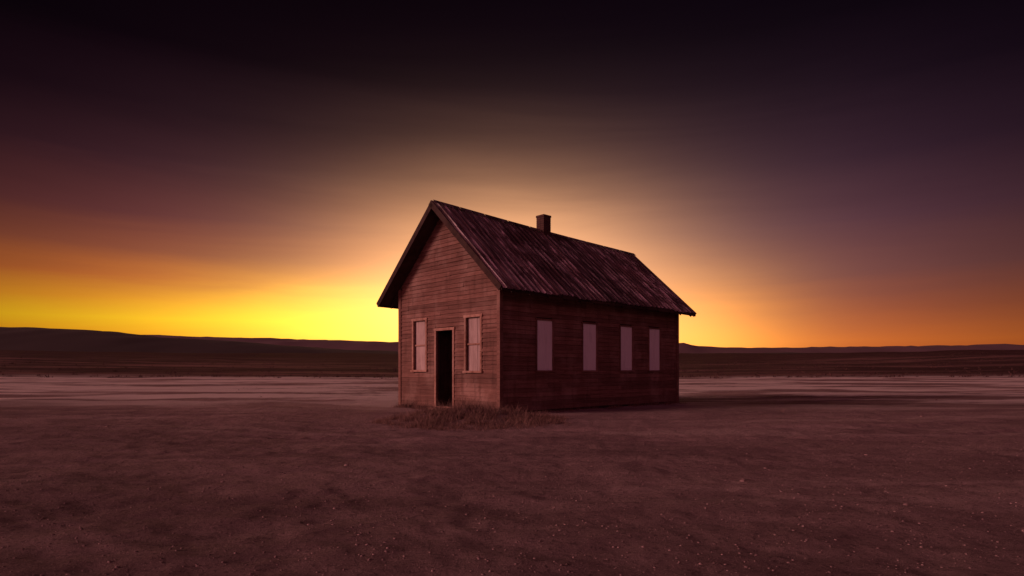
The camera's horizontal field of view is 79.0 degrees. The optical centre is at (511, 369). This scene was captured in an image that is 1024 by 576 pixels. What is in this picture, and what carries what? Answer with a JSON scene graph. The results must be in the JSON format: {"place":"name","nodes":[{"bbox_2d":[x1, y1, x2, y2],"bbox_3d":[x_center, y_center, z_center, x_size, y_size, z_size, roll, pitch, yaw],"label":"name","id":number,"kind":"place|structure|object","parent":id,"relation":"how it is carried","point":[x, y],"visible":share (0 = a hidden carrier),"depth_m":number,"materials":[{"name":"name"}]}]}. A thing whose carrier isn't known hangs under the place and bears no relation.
{"place":"outdoors","nodes":[
{"label":"outdoors","id":0,"kind":"place"},
{"bbox_2d":[0,327,793,353],"bbox_3d":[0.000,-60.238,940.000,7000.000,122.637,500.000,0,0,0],"label":"hills","id":1,"kind":"structure","parent":0,"point":[39,339],"depth_m":870.50,"materials":[{"name":"brown soil"}]},
{"bbox_2d":[12,386,833,438],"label":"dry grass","id":2,"kind":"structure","parent":0,"point":[401,413],"depth_m":14.46,"materials":[{"name":"brown plant"}]},
{"bbox_2d":[0,350,1023,575],"bbox_3d":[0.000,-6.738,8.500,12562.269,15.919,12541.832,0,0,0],"label":"ground","id":3,"kind":"structure","parent":0,"point":[144,404],"depth_m":6.58,"materials":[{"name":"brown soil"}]},
{"bbox_2d":[12,384,936,504],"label":"stones","id":4,"kind":"object","parent":3,"relation":"on","point":[742,480],"visible":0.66,"depth_m":6.97,"materials":[{"name":"brown stone"}]},
{"bbox_2d":[0,349,1023,378],"bbox_3d":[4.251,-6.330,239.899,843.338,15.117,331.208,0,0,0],"label":"desert scrub","id":5,"kind":"object","parent":3,"relation":"on","point":[872,373],"visible":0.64,"depth_m":107.47,"materials":[{"name":"brown plant"}]},
{"bbox_2d":[371,394,683,430],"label":"dry grass","id":6,"kind":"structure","parent":3,"relation":"on","point":[536,419],"depth_m":12.71,"materials":[{"name":"brown plant"}]},
{"bbox_2d":[401,401,674,412],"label":"sill beam","id":7,"kind":"structure","parent":3,"relation":"on","point":[606,406],"depth_m":17.49,"materials":[{"name":"brown wood"}]},
{"bbox_2d":[399,218,496,408],"bbox_3d":[-1.782,-1.688,16.488,0.063,5.412,4.300,0,0,-43],"label":"front siding","id":8,"kind":"object","parent":7,"relation":"on","point":[447,283],"visible":0.88,"depth_m":16.38,"materials":[{"name":"brown wood"}]},
{"bbox_2d":[415,317,472,405],"bbox_3d":[-1.724,-1.593,16.543,0.092,5.346,4.080,0,0,-43],"label":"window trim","id":9,"kind":"structure","parent":8,"relation":"attached to","point":[439,358],"depth_m":16.83,"materials":[{"name":"brown wood"}]},
{"bbox_2d":[434,327,454,405],"bbox_3d":[-1.773,-0.015,16.510,0.108,2.190,0.900,0,0,-43],"label":"door frame","id":10,"kind":"object","parent":9,"relation":"attached to","point":[436,351],"visible":0.76,"depth_m":16.75,"materials":[{"name":"brown wood"}]},
{"bbox_2d":[410,314,482,372],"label":"front window frames","id":11,"kind":"structure","parent":9,"relation":"attached to","point":[465,317],"depth_m":15.85,"materials":[{"name":"brown wood"}]},
{"bbox_2d":[415,343,479,345],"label":"sash bars","id":12,"kind":"object","parent":9,"relation":"attached to","point":[467,344],"visible":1,"depth_m":15.75,"materials":[{"name":"brown wood"}]},
{"bbox_2d":[416,317,479,370],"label":"front window boards","id":13,"kind":"object","parent":9,"relation":"attached to","point":[473,337],"visible":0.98,"depth_m":15.84,"materials":[{"name":"grey wood"}]},
{"bbox_2d":[0,0,1023,347],"label":"sky","id":14,"kind":"structure","parent":0,"point":[798,173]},
{"bbox_2d":[380,209,667,308],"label":"roof deck","id":15,"kind":"structure","parent":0,"point":[418,244],"depth_m":17.30,"materials":[{"name":"brown wood"}]},
{"bbox_2d":[431,201,695,313],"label":"roof sheets","id":16,"kind":"object","parent":15,"relation":"on","point":[610,275],"visible":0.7,"depth_m":17.29,"materials":[{"name":"brown metal"}]},
{"bbox_2d":[429,200,635,255],"bbox_3d":[1.119,-4.237,19.218,8.808,0.382,0.325,0,0,-43],"label":"ridge cap","id":17,"kind":"object","parent":16,"relation":"on","point":[478,213],"visible":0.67,"depth_m":18.27,"materials":[{"name":"metal"}]},
{"bbox_2d":[376,201,696,316],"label":"barge boards","id":18,"kind":"object","parent":16,"relation":"attached to","point":[467,248],"visible":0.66,"depth_m":15.95,"materials":[{"name":"brown wood"}]},
{"bbox_2d":[377,285,695,315],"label":"eave fascia","id":19,"kind":"structure","parent":16,"relation":"attached to","point":[594,301],"depth_m":16.82,"materials":[{"name":"brown wood"}]},
{"bbox_2d":[391,286,690,316],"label":"rafter tails","id":20,"kind":"object","parent":16,"relation":"attached to","point":[394,301],"visible":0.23,"depth_m":18.16,"materials":[{"name":"brown wood"}]},
{"bbox_2d":[536,214,550,236],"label":"chimney bricks","id":21,"kind":"object","parent":16,"relation":"on","point":[546,230],"visible":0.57,"depth_m":18.89,"materials":[{"name":"brown brick"}]},
{"bbox_2d":[147,335,1023,352],"bbox_3d":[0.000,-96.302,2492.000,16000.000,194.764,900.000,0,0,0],"label":"hills","id":22,"kind":"structure","parent":0,"point":[393,346],"depth_m":2419.23,"materials":[{"name":"brown soil"}]},
{"bbox_2d":[537,317,658,327],"bbox_3d":[2.502,-0.607,17.642,7.750,3.374,0.092,0,0,-43],"label":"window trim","id":23,"kind":"structure","parent":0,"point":[593,322],"depth_m":17.28,"materials":[{"name":"brown wood"}]},
{"bbox_2d":[398,288,678,408],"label":"corner boards","id":24,"kind":"object","parent":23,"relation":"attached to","point":[500,346],"visible":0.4,"depth_m":14.93,"materials":[{"name":"brown wood"}]},
{"bbox_2d":[440,320,658,369],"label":"window boards","id":25,"kind":"object","parent":23,"relation":"attached to","point":[544,345],"depth_m":17.24,"materials":[{"name":"grey wood"}]},
{"bbox_2d":[503,283,676,410],"bbox_3d":[2.558,-0.665,17.583,7.770,3.385,0.061,0,0,-43],"label":"side siding","id":26,"kind":"object","parent":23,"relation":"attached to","point":[568,383],"visible":0.89,"depth_m":16.85,"materials":[{"name":"brown wood"}]},
{"bbox_2d":[535,318,661,371],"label":"side window frames","id":27,"kind":"structure","parent":23,"relation":"attached to","point":[620,370],"depth_m":17.40,"materials":[{"name":"wood"}]}
]}

